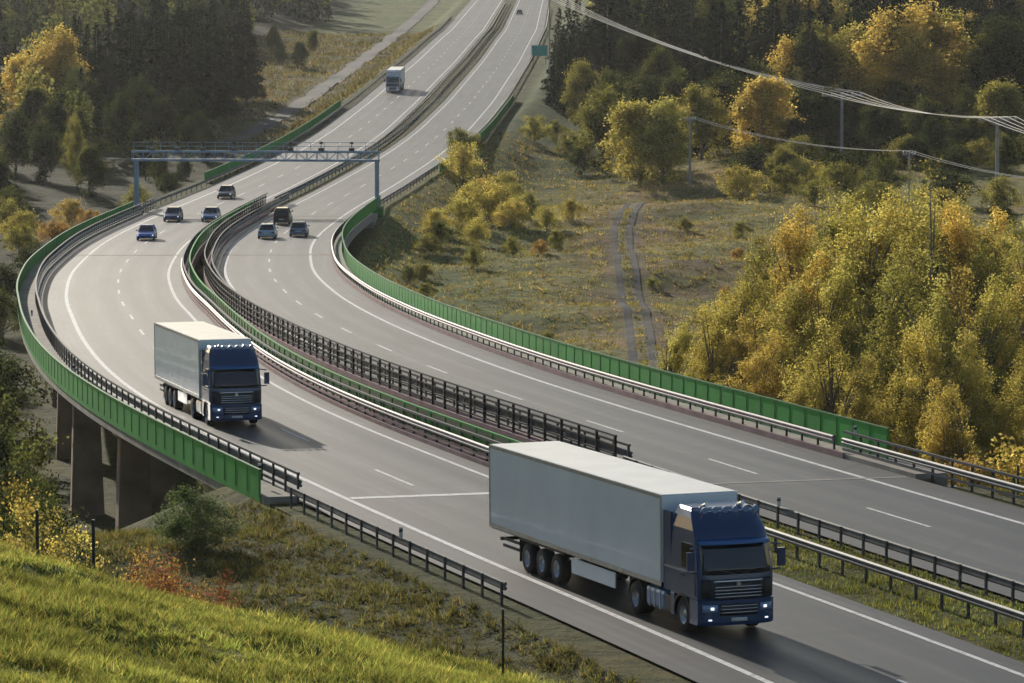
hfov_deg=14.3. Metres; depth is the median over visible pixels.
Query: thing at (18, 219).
shrub
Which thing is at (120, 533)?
verge grass
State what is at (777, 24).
conifer tree
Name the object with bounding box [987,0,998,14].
conifer tree
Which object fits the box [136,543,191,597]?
autumn shrub
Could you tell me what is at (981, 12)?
conifer tree
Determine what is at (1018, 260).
deciduous tree
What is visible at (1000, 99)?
deciduous tree
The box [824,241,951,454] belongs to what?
deciduous tree
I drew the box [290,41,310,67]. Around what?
deciduous tree
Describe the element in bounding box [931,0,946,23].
conifer tree
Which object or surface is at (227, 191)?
car
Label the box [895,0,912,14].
conifer tree
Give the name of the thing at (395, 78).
semi truck
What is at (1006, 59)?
deciduous tree
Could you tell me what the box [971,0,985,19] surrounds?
conifer tree
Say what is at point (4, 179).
deciduous tree
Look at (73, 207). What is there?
shrub
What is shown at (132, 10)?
conifer tree
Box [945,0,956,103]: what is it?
conifer tree
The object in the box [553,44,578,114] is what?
conifer tree
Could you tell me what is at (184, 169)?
deciduous tree
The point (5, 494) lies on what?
shrub
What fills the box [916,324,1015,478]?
deciduous tree
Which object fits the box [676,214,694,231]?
shrub
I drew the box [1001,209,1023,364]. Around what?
deciduous tree
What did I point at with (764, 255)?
deciduous tree
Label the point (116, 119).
deciduous tree
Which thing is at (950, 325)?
deciduous tree
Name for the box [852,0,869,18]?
conifer tree
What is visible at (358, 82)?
field grass
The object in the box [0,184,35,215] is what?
shrub
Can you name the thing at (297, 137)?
guard rail
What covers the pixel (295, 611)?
autumn shrub
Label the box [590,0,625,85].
conifer tree
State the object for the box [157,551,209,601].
autumn shrub
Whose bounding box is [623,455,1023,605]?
guard rail
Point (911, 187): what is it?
deciduous tree
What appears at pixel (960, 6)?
conifer tree
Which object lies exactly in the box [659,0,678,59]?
conifer tree
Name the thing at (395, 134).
guard rail
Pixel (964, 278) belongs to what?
deciduous tree
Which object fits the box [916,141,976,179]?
shrub
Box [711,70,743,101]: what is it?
deciduous tree
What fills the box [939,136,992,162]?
shrub
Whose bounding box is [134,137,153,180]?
deciduous tree
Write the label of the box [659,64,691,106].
deciduous tree
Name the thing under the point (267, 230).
car
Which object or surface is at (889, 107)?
overhead cable
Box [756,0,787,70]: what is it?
conifer tree
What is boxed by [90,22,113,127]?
conifer tree
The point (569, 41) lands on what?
conifer tree
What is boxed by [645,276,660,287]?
shrub
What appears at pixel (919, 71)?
deciduous tree
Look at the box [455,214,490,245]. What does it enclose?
shrub
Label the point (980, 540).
road
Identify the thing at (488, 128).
green barrier
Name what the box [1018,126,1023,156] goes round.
deciduous tree
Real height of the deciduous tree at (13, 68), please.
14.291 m
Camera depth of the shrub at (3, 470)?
224.27 m
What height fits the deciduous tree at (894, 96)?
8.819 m
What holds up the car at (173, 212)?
on the road at (800, 638)
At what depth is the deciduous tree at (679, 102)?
644.87 m
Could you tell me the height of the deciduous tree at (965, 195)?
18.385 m
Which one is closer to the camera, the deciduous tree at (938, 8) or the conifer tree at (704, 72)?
the conifer tree at (704, 72)
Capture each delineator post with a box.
[399,527,402,537]
[777,496,780,506]
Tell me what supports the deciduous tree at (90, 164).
on the ground at (368, 16)
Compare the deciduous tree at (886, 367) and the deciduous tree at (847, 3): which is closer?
the deciduous tree at (886, 367)
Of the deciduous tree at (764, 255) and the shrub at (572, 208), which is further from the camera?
the shrub at (572, 208)
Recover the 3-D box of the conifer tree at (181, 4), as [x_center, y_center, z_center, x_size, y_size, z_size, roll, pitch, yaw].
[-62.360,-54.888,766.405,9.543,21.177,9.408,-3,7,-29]
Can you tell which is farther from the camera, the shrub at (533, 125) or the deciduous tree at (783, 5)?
the deciduous tree at (783, 5)
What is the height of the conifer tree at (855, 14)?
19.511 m
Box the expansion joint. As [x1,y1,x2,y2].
[67,215,905,483]
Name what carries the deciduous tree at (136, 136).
on the ground at (368, 16)
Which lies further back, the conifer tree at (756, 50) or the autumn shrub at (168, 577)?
the conifer tree at (756, 50)
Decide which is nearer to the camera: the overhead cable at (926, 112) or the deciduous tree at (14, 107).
the overhead cable at (926, 112)
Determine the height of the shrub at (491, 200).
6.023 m
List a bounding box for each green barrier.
[204,100,340,179]
[440,94,513,171]
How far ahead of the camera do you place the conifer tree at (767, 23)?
761.30 m
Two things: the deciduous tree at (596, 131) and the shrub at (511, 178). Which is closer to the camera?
the shrub at (511, 178)
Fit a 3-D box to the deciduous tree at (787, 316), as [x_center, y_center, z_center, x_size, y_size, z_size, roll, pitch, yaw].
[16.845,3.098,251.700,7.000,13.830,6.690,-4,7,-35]
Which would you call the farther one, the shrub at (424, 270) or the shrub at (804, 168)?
the shrub at (804, 168)
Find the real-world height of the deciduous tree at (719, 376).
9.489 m
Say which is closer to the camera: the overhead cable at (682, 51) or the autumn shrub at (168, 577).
the autumn shrub at (168, 577)
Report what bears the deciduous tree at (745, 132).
on the ground at (368, 16)
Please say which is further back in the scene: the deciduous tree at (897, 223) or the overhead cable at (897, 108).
the overhead cable at (897, 108)
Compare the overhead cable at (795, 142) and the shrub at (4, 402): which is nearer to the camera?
the shrub at (4, 402)
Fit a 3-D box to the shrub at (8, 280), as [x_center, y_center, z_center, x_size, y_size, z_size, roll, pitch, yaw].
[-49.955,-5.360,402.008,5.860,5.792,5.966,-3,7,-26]
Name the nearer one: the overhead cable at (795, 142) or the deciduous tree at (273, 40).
the overhead cable at (795, 142)
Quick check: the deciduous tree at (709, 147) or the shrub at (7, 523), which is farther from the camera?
the deciduous tree at (709, 147)
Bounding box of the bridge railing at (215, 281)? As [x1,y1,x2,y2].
[204,198,616,456]
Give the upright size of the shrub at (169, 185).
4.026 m
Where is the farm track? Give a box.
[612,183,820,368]
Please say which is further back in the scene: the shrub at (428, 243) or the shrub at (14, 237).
the shrub at (14, 237)
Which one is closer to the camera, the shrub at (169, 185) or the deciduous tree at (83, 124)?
the shrub at (169, 185)
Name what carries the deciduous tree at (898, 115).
on the ground at (368, 16)
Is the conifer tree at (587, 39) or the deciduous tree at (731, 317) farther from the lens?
the conifer tree at (587, 39)
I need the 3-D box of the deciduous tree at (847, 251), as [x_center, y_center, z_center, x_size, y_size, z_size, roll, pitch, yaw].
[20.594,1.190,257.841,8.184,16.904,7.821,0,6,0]
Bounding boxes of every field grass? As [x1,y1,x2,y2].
[29,24,439,153]
[357,130,897,379]
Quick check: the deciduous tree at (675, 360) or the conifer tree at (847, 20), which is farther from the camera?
the conifer tree at (847, 20)
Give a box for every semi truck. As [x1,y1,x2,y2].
[154,321,268,424]
[384,67,404,91]
[489,441,785,629]
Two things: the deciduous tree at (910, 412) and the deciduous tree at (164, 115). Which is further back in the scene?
the deciduous tree at (164, 115)
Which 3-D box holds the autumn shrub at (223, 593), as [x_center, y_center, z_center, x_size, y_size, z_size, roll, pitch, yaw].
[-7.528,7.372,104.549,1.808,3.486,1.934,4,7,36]
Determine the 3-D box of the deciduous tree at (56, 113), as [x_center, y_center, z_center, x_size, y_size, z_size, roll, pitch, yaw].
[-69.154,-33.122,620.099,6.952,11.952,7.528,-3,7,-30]
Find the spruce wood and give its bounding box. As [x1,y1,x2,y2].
[0,0,1022,133]
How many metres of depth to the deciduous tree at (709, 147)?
607.11 m
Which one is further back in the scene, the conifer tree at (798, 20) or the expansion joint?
the conifer tree at (798, 20)
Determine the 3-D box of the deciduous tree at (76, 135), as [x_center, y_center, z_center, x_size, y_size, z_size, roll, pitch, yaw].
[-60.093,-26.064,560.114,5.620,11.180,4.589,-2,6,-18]
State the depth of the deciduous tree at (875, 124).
603.68 m
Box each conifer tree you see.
[79,25,107,126]
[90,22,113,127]
[93,33,109,91]
[97,8,121,87]
[120,2,145,64]
[170,0,185,33]
[204,0,240,99]
[223,0,254,99]
[227,0,266,101]
[539,7,564,89]
[541,45,562,105]
[548,0,584,87]
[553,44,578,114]
[561,0,586,64]
[574,7,598,78]
[588,0,601,41]
[589,0,622,69]
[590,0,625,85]
[597,0,624,58]
[606,0,632,33]
[617,0,634,56]
[619,0,643,69]
[638,0,665,52]
[641,0,668,50]
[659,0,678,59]
[669,0,692,70]
[675,0,705,83]
[691,0,731,86]
[694,2,725,94]
[696,10,735,94]
[708,1,734,74]
[709,1,732,48]
[722,1,752,86]
[745,0,769,65]
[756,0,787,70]
[759,2,785,60]
[763,8,782,59]
[771,0,798,77]
[784,0,802,36]
[788,5,804,39]
[791,11,828,103]
[800,0,816,31]
[812,0,832,35]
[819,0,838,36]
[843,18,850,37]
[845,0,863,42]
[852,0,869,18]
[860,0,874,42]
[861,0,878,24]
[872,0,893,22]
[873,0,890,13]
[873,0,925,119]
[883,0,890,20]
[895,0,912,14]
[910,0,920,19]
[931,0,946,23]
[939,0,957,22]
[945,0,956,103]
[956,0,972,12]
[959,0,966,14]
[967,0,993,24]
[970,0,990,33]
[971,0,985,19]
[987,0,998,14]
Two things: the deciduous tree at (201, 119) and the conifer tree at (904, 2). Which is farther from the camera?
the conifer tree at (904, 2)
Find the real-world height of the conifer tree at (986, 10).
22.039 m
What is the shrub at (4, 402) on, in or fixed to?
on the ground at (368, 16)
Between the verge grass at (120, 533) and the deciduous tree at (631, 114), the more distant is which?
the deciduous tree at (631, 114)
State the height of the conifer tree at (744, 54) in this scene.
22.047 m
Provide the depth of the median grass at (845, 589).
138.86 m
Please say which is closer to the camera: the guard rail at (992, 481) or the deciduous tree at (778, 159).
the guard rail at (992, 481)
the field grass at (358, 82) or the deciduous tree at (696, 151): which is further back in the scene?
the field grass at (358, 82)
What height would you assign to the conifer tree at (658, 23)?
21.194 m
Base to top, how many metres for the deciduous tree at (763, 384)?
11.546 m
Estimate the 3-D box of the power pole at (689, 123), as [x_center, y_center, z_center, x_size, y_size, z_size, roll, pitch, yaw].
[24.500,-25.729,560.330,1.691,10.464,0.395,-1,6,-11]
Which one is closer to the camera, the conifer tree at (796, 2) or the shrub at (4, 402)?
the shrub at (4, 402)
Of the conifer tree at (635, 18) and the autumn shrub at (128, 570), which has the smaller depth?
the autumn shrub at (128, 570)
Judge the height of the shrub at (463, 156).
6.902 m
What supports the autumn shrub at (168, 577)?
on the ground at (368, 16)
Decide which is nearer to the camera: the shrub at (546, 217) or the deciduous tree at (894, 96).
the shrub at (546, 217)
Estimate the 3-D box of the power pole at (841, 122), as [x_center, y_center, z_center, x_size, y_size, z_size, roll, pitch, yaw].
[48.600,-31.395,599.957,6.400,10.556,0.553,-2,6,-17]
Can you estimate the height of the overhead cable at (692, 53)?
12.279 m
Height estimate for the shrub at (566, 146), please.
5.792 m
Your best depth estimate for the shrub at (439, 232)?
448.71 m
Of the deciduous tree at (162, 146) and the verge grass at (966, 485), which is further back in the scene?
the deciduous tree at (162, 146)
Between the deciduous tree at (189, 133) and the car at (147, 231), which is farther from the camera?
the deciduous tree at (189, 133)
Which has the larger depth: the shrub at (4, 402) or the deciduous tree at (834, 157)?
the deciduous tree at (834, 157)
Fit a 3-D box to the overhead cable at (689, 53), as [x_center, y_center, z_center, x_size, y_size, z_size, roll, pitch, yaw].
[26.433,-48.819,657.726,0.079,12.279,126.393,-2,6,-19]
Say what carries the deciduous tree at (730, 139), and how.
on the ground at (368, 16)
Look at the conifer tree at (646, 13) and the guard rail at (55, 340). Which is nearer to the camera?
the guard rail at (55, 340)
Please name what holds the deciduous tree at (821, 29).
on the ground at (368, 16)
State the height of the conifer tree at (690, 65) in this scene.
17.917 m
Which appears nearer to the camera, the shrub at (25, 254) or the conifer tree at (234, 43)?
the shrub at (25, 254)
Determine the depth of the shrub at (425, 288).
381.32 m
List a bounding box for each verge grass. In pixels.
[5,497,649,682]
[947,477,1023,502]
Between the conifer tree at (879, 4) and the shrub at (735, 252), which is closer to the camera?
the shrub at (735, 252)
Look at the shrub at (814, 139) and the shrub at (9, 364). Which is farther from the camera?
the shrub at (814, 139)
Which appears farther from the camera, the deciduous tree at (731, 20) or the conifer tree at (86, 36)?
the deciduous tree at (731, 20)
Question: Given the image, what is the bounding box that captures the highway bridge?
[18,212,957,529]
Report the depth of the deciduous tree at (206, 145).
612.10 m
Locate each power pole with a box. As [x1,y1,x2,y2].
[547,0,550,92]
[684,117,695,184]
[821,93,861,151]
[903,151,915,202]
[979,117,1016,186]
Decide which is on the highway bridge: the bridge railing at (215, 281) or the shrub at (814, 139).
the bridge railing at (215, 281)
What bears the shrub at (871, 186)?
on the ground at (368, 16)
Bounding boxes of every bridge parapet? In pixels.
[16,201,261,502]
[342,195,889,458]
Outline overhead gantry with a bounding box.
[131,141,383,216]
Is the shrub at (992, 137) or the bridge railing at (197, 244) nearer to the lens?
the bridge railing at (197, 244)
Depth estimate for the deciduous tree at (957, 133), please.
593.28 m
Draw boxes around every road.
[38,0,1023,682]
[214,0,1023,600]
[223,0,438,139]
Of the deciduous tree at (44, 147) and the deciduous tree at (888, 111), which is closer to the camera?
the deciduous tree at (44, 147)
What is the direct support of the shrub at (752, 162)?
on the ground at (368, 16)
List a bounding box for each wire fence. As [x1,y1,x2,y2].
[35,510,94,570]
[502,609,522,674]
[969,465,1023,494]
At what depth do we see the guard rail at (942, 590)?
138.48 m
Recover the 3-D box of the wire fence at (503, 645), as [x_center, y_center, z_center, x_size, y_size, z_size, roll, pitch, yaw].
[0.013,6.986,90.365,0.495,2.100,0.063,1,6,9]
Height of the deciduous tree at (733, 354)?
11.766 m
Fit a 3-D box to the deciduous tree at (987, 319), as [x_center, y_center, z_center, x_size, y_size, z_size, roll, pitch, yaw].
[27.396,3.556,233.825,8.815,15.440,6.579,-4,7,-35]
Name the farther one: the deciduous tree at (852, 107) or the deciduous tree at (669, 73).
the deciduous tree at (669, 73)
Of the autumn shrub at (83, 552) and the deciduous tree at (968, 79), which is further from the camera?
the deciduous tree at (968, 79)
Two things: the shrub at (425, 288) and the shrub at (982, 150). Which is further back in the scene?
the shrub at (982, 150)
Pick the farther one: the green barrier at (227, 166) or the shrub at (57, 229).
the green barrier at (227, 166)
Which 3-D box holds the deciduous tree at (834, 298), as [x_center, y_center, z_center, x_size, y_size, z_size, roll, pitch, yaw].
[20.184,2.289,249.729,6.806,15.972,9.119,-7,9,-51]
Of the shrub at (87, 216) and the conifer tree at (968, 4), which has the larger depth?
the conifer tree at (968, 4)
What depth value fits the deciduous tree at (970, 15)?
736.52 m
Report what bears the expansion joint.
on the road at (800, 638)
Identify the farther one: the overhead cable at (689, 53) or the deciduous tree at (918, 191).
the overhead cable at (689, 53)
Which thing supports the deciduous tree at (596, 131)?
on the ground at (368, 16)
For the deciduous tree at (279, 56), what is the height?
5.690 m
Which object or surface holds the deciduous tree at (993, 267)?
on the ground at (368, 16)
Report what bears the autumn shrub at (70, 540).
on the ground at (368, 16)
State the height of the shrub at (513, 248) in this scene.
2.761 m
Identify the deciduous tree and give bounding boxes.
[0,49,30,120]
[0,107,34,177]
[0,144,13,186]
[0,152,18,194]
[9,83,49,150]
[11,41,64,112]
[19,22,93,100]
[21,119,62,183]
[33,85,76,159]
[58,106,95,167]
[58,113,90,189]
[61,62,105,117]
[68,140,109,197]
[71,72,111,143]
[96,90,139,157]
[100,92,137,151]
[119,120,152,157]
[123,72,158,131]
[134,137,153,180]
[144,94,181,145]
[147,147,168,183]
[153,140,169,169]
[171,115,202,156]
[172,83,203,125]
[175,155,194,181]
[191,108,214,148]
[197,125,217,149]
[198,139,216,164]
[264,24,284,54]
[274,42,287,63]
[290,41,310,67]
[304,29,319,51]
[559,57,603,123]
[566,82,629,172]
[588,0,648,25]
[590,65,639,144]
[593,96,676,183]
[609,20,681,84]
[617,70,670,116]
[625,94,696,183]
[629,44,687,97]
[633,53,678,89]
[651,318,699,378]
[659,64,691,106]
[672,96,684,113]
[672,103,709,156]
[674,81,736,159]
[682,119,708,156]
[682,301,753,384]
[683,63,753,155]
[683,277,762,382]
[683,289,737,377]
[687,0,748,53]
[693,109,721,155]
[710,311,781,392]
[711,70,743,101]
[711,360,728,384]
[713,247,789,378]
[722,116,739,148]
[723,326,793,400]
[726,0,766,61]
[726,69,807,155]
[728,55,784,98]
[729,0,802,53]
[731,109,758,147]
[735,229,789,338]
[743,115,769,148]
[745,280,842,401]
[747,200,821,337]
[752,246,845,406]
[761,213,852,357]
[762,144,798,187]
[763,34,800,94]
[765,98,801,147]
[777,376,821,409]
[779,15,841,70]
[779,27,846,89]
[779,116,808,149]
[779,312,857,414]
[784,0,830,26]
[784,252,872,415]
[786,30,866,90]
[789,94,835,149]
[790,65,832,101]
[790,87,807,129]
[796,228,894,403]
[798,0,851,33]
[798,187,877,353]
[801,85,862,154]
[806,158,859,265]
[824,152,863,188]
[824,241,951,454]
[824,348,906,452]
[827,80,865,130]
[829,18,878,104]
[831,97,867,142]
[833,1,939,102]
[833,182,893,264]
[834,6,864,38]
[835,77,871,123]
[838,0,867,18]
[842,143,980,398]
[844,183,929,413]
[846,102,905,154]
[846,245,940,447]
[854,97,897,147]
[865,26,966,116]
[869,313,972,463]
[873,0,976,112]
[874,78,915,119]
[881,177,988,293]
[885,203,942,288]
[888,93,956,143]
[888,102,914,135]
[888,159,966,266]
[890,247,999,435]
[895,134,937,171]
[899,263,978,373]
[911,116,953,166]
[915,376,986,483]
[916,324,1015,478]
[920,0,949,17]
[923,198,1004,312]
[929,6,974,113]
[938,270,1023,470]
[939,232,1023,462]
[942,198,1018,280]
[943,9,986,111]
[944,83,992,133]
[944,128,973,148]
[946,74,975,124]
[947,82,975,122]
[951,30,1000,89]
[954,173,1018,287]
[957,0,995,25]
[958,8,991,34]
[958,115,989,163]
[959,211,1017,337]
[960,9,1023,90]
[961,75,1023,135]
[965,81,986,110]
[985,133,1023,176]
[985,203,1023,290]
[987,341,1023,480]
[991,215,1023,315]
[991,264,1023,462]
[992,271,1023,476]
[1001,72,1023,132]
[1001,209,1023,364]
[1015,0,1023,25]
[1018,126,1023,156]
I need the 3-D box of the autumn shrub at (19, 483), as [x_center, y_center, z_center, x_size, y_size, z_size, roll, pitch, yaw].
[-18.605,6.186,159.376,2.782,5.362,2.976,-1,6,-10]
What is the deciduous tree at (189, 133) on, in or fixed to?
on the ground at (368, 16)
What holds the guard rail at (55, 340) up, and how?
on the highway bridge
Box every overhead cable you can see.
[553,0,821,92]
[556,0,831,92]
[561,0,841,92]
[565,0,851,92]
[569,0,860,92]
[687,116,890,150]
[695,117,904,150]
[824,93,974,116]
[833,93,982,116]
[844,93,997,116]
[852,92,1006,117]
[861,92,1014,117]
[908,151,1021,177]
[914,151,1021,176]
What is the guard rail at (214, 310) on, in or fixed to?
on the highway bridge
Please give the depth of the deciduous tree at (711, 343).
259.06 m
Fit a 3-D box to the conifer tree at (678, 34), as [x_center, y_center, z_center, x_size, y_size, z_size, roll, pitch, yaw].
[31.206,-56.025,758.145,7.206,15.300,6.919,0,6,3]
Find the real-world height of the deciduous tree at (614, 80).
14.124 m
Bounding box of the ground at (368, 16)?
[0,0,1023,682]
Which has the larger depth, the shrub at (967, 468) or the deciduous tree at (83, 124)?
the deciduous tree at (83, 124)
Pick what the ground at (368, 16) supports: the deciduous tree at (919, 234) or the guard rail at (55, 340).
the deciduous tree at (919, 234)
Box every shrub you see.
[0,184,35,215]
[0,194,30,235]
[0,208,42,243]
[0,259,19,307]
[0,284,20,337]
[0,328,19,376]
[0,343,56,429]
[0,365,54,464]
[0,383,75,484]
[0,419,67,504]
[0,460,90,534]
[0,471,66,563]
[0,478,61,542]
[0,500,69,541]
[0,524,28,541]
[1,221,38,252]
[1,435,73,545]
[1,493,54,552]
[14,240,39,272]
[14,459,80,557]
[20,536,62,559]
[36,217,70,241]
[39,497,97,565]
[41,512,109,576]
[47,529,109,574]
[48,196,88,227]
[75,207,99,223]
[113,534,172,593]
[113,550,146,585]
[116,182,156,206]
[125,539,183,592]
[127,562,184,599]
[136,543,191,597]
[142,479,250,551]
[150,171,185,193]
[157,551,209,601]
[174,573,218,604]
[183,573,217,606]
[203,561,243,609]
[286,597,305,623]
[400,266,418,282]
[412,231,446,256]
[412,263,434,280]
[417,281,438,297]
[418,206,460,236]
[422,218,465,247]
[430,139,491,184]
[439,196,485,229]
[444,126,489,157]
[446,180,486,219]
[452,175,495,212]
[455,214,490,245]
[460,244,489,268]
[463,176,514,221]
[483,169,525,202]
[489,196,532,229]
[491,181,524,216]
[500,235,522,255]
[517,113,555,141]
[519,189,540,215]
[527,204,568,230]
[529,238,548,254]
[539,328,556,339]
[545,119,570,141]
[547,229,566,247]
[551,126,592,157]
[557,196,590,220]
[559,145,596,173]
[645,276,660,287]
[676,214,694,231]
[714,161,776,200]
[718,286,730,298]
[721,142,771,184]
[727,247,747,259]
[730,221,754,237]
[764,163,805,195]
[774,134,827,165]
[777,153,824,191]
[778,128,831,158]
[795,179,832,204]
[814,151,874,185]
[818,157,865,193]
[820,145,869,167]
[857,175,901,213]
[859,153,912,197]
[860,135,894,164]
[875,133,933,170]
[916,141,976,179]
[918,187,965,217]
[919,167,984,205]
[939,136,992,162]
[943,447,1012,487]
[955,136,995,167]
[966,433,1023,496]
[973,174,1023,212]
[978,130,1013,163]
[987,201,1020,228]
[1001,129,1022,137]
[1008,127,1023,155]
[1013,136,1023,162]
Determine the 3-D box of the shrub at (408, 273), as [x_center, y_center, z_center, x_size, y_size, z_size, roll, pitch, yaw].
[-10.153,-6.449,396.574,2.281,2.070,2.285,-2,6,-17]
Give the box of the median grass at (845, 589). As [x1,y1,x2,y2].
[762,518,1023,660]
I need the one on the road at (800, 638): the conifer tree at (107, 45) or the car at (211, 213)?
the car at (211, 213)
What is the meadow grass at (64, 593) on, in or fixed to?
on the ground at (368, 16)
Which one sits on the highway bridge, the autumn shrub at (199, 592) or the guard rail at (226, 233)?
the guard rail at (226, 233)
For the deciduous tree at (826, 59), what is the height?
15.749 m
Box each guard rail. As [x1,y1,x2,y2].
[35,198,301,504]
[151,16,451,206]
[181,193,502,460]
[211,193,632,458]
[274,2,505,200]
[280,2,511,198]
[287,484,506,606]
[331,210,835,449]
[381,12,548,202]
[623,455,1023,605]
[764,526,1023,637]
[841,431,1023,503]
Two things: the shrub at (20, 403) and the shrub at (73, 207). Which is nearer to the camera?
the shrub at (20, 403)
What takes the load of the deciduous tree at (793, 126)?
on the ground at (368, 16)
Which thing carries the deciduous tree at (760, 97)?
on the ground at (368, 16)
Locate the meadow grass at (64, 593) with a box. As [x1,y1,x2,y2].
[0,536,579,682]
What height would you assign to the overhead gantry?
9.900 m
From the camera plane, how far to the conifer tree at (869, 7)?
671.95 m
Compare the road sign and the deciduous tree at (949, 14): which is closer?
the deciduous tree at (949, 14)
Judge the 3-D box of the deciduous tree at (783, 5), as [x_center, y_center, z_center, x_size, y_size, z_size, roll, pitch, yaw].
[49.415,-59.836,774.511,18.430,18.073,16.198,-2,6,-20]
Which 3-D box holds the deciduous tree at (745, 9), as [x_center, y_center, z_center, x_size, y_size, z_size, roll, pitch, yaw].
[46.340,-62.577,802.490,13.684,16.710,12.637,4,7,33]
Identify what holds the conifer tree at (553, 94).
on the ground at (368, 16)
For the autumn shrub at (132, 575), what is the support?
on the ground at (368, 16)
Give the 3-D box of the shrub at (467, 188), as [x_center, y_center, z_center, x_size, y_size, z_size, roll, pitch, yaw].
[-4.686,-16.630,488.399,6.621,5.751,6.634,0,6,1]
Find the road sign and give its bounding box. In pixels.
[531,45,547,65]
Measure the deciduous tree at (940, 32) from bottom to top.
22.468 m
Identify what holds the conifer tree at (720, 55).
on the ground at (368, 16)
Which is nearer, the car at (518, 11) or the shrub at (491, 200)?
the shrub at (491, 200)
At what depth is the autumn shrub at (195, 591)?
107.33 m
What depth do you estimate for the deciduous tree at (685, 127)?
606.44 m
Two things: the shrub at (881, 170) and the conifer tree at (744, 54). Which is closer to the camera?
the shrub at (881, 170)
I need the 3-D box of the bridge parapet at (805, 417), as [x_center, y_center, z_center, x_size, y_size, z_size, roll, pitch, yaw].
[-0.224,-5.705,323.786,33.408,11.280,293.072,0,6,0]
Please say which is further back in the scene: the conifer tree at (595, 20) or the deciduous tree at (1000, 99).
the conifer tree at (595, 20)
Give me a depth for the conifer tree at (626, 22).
803.80 m
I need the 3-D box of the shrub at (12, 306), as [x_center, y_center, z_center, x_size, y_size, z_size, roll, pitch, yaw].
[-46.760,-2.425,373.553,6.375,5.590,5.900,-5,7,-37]
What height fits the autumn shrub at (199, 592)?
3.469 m
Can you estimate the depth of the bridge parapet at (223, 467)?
190.90 m
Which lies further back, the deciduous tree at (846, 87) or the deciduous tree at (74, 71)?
the deciduous tree at (74, 71)
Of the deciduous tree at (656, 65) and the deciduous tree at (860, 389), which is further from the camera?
the deciduous tree at (656, 65)
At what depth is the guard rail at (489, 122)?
647.89 m
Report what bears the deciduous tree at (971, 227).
on the ground at (368, 16)
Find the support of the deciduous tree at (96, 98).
on the ground at (368, 16)
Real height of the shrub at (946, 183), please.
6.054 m
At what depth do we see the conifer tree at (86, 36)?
689.73 m
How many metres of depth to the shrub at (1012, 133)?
594.20 m
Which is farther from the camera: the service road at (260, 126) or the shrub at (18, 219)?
the service road at (260, 126)
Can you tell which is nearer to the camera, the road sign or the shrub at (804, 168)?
the shrub at (804, 168)
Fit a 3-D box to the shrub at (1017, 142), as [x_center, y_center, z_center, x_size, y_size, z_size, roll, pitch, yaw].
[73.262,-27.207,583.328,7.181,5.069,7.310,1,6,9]
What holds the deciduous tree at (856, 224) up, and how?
on the ground at (368, 16)
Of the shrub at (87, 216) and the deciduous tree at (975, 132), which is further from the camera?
the deciduous tree at (975, 132)
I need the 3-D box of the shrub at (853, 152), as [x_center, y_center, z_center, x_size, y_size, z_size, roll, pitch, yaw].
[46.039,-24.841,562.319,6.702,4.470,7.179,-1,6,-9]
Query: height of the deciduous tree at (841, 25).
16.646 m
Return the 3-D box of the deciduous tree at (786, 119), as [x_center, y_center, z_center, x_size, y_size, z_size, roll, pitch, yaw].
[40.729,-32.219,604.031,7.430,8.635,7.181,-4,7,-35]
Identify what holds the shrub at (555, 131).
on the ground at (368, 16)
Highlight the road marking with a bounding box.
[65,0,1023,682]
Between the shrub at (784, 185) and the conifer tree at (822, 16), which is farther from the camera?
the conifer tree at (822, 16)
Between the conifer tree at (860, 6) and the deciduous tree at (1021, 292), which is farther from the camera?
the conifer tree at (860, 6)
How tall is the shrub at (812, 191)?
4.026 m
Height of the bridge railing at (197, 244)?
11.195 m
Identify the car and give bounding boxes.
[136,224,156,239]
[163,206,182,221]
[201,207,220,221]
[217,185,235,198]
[258,223,277,238]
[289,221,309,236]
[516,9,522,14]
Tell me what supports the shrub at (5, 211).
on the ground at (368, 16)
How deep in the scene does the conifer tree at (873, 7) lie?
837.91 m
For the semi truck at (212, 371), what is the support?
on the road at (800, 638)
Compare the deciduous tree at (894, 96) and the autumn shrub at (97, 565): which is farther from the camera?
the deciduous tree at (894, 96)
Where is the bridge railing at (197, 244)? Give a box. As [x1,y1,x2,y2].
[189,201,522,451]
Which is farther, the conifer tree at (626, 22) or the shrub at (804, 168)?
the conifer tree at (626, 22)
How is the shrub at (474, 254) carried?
on the ground at (368, 16)
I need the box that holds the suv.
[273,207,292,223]
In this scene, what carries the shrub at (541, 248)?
on the ground at (368, 16)
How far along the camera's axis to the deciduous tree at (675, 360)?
267.17 m
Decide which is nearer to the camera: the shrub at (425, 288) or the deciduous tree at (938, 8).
the shrub at (425, 288)
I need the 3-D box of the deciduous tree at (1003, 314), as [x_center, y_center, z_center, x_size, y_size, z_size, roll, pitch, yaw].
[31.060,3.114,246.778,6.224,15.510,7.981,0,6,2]
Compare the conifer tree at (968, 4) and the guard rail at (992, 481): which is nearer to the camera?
the guard rail at (992, 481)
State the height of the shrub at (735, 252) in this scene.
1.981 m

